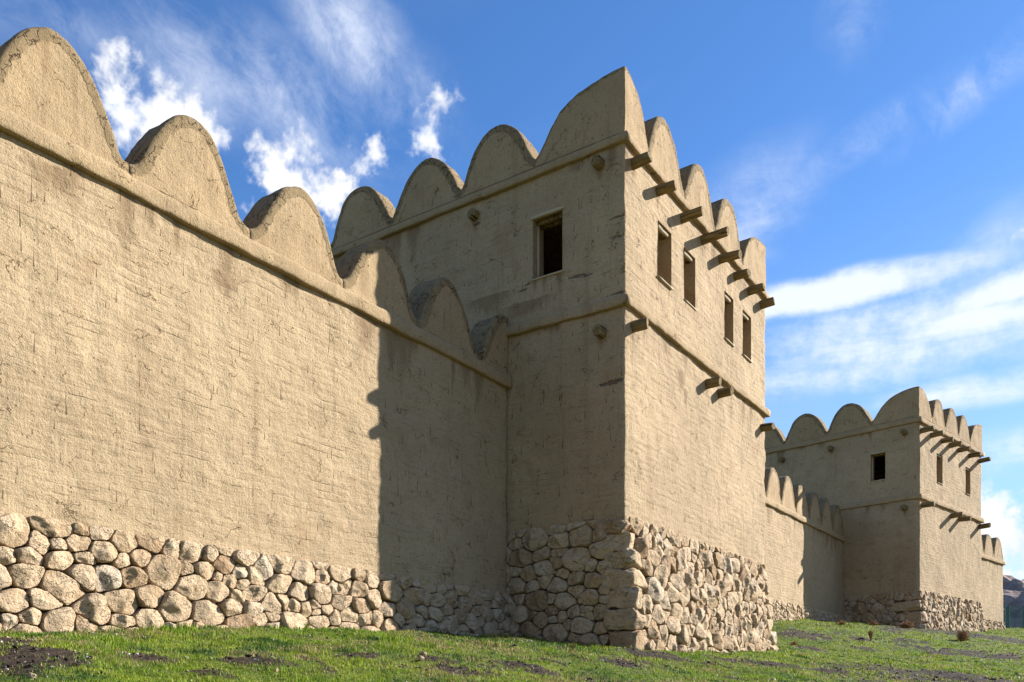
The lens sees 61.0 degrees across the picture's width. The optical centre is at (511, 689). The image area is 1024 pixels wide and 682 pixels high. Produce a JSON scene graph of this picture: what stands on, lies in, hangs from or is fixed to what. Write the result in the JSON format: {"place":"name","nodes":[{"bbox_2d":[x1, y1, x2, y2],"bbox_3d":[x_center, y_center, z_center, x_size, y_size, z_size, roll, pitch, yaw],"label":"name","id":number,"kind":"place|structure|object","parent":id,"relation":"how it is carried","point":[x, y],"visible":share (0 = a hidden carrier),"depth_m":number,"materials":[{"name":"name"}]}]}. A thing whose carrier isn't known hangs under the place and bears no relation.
{"place":"outdoors","nodes":[
{"label":"outdoors","id":0,"kind":"place"},
{"bbox_2d":[0,618,1023,681],"bbox_3d":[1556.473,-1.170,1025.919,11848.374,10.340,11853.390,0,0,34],"label":"ground","id":1,"kind":"structure","parent":0,"point":[52,652],"depth_m":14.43,"materials":[{"name":"green plant"}]},
{"bbox_2d":[26,673,35,677],"bbox_3d":[-4.232,-0.114,7.642,0.100,0.067,0.054,0,0,6],"label":"loose stone","id":2,"kind":"object","parent":1,"relation":"on","point":[31,675],"visible":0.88,"depth_m":7.62,"materials":[{"name":"stone"}]},
{"bbox_2d":[0,28,511,635],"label":"fortress wall","id":3,"kind":"structure","parent":1,"relation":"on","point":[216,410],"depth_m":13.57,"materials":[{"name":"paint"}]},
{"bbox_2d":[0,626,1019,681],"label":"pebbles","id":4,"kind":"object","parent":1,"relation":"on","point":[432,652],"visible":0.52,"depth_m":12.00,"materials":[{"name":"stone"}]},
{"bbox_2d":[0,620,1023,681],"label":"soil clods","id":5,"kind":"object","parent":1,"relation":"on","point":[66,659],"visible":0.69,"depth_m":12.01,"materials":[{"name":"soil"}]},
{"bbox_2d":[330,66,777,652],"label":"tower","id":6,"kind":"structure","parent":1,"relation":"on","point":[604,258],"depth_m":20.18,"materials":[{"name":"paint"}]},
{"bbox_2d":[530,206,564,281],"bbox_3d":[0.923,-10.151,19.971,0.891,1.483,0.520,0,0,35],"label":"window","id":7,"kind":"structure","parent":6,"relation":"in","point":[551,218],"depth_m":20.08,"materials":[{"name":"paint"}]},
{"bbox_2d":[657,220,673,289],"bbox_3d":[3.410,-10.196,20.499,0.504,1.354,0.823,0,0,35],"label":"window","id":8,"kind":"structure","parent":6,"relation":"in","point":[664,236],"depth_m":20.73,"materials":[{"name":"paint"}]},
{"bbox_2d":[684,247,696,310],"bbox_3d":[4.239,-10.200,21.702,0.503,1.343,0.782,0,0,35],"label":"window","id":9,"kind":"structure","parent":6,"relation":"in","point":[689,261],"depth_m":21.91,"materials":[{"name":"paint"}]},
{"bbox_2d":[724,291,734,346],"bbox_3d":[5.771,-10.166,23.924,0.499,1.334,0.741,0,0,35],"label":"window","id":10,"kind":"structure","parent":6,"relation":"in","point":[728,314],"depth_m":24.11,"materials":[{"name":"paint"}]},
{"bbox_2d":[742,310,752,362],"bbox_3d":[6.578,-10.165,25.093,0.498,1.332,0.781,0,0,35],"label":"window","id":11,"kind":"structure","parent":6,"relation":"in","point":[746,318],"depth_m":25.30,"materials":[{"name":"paint"}]},
{"bbox_2d":[764,467,844,621],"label":"fortress wall","id":12,"kind":"structure","parent":1,"relation":"on","point":[803,550],"depth_m":42.03,"materials":[{"name":"paint"}]},
{"bbox_2d":[867,629,873,639],"bbox_3d":[13.878,-2.118,33.629,0.243,0.462,0.262,0,0,34],"label":"dry shrub","id":13,"kind":"object","parent":1,"relation":"on","point":[870,633],"visible":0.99,"depth_m":33.60,"materials":[{"name":"brown plant"}]},
{"bbox_2d":[868,620,878,625],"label":"dry shrub","id":14,"kind":"object","parent":1,"relation":"on","point":[874,623],"visible":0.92,"depth_m":41.81,"materials":[{"name":"brown plant"}]},
{"bbox_2d":[764,386,990,631],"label":"tower","id":15,"kind":"structure","parent":1,"relation":"on","point":[897,480],"depth_m":47.16,"materials":[{"name":"paint"}]},
{"bbox_2d":[870,451,885,481],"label":"window","id":16,"kind":"structure","parent":15,"relation":"in","point":[882,453],"depth_m":46.86,"materials":[{"name":"paint"}]},
{"bbox_2d":[937,453,943,484],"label":"window","id":17,"kind":"structure","parent":15,"relation":"in","point":[939,457],"depth_m":47.34,"materials":[{"name":"paint"}]},
{"bbox_2d":[965,467,970,495],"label":"window","id":18,"kind":"structure","parent":15,"relation":"in","point":[967,469],"depth_m":50.37,"materials":[{"name":"paint"}]},
{"bbox_2d":[895,619,916,628],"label":"dry shrub","id":19,"kind":"object","parent":1,"relation":"on","point":[907,625],"visible":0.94,"depth_m":43.45,"materials":[{"name":"brown plant"}]},
{"bbox_2d":[955,628,970,640],"bbox_3d":[18.643,-2.256,35.939,0.655,0.561,0.721,0,0,34],"label":"dry shrub","id":20,"kind":"object","parent":1,"relation":"on","point":[962,636],"visible":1,"depth_m":35.85,"materials":[{"name":"brown plant"}]},
{"bbox_2d":[981,534,1005,629],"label":"fortress wall","id":21,"kind":"structure","parent":1,"relation":"on","point":[993,562],"depth_m":65.28,"materials":[{"name":"paint"}]},
{"bbox_2d":[1005,605,1023,627],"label":"wire fence","id":22,"kind":"object","parent":1,"relation":"on","point":[1008,619],"visible":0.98,"depth_m":70.54,"materials":[{"name":"metal"}]},
{"bbox_2d":[0,0,1023,579],"label":"sky","id":23,"kind":"structure","parent":0,"point":[873,149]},
{"bbox_2d":[1003,574,1023,627],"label":"rocky hill","id":24,"kind":"structure","parent":0,"point":[1013,591],"depth_m":136.83,"materials":[{"name":"grey stone"}]}
]}

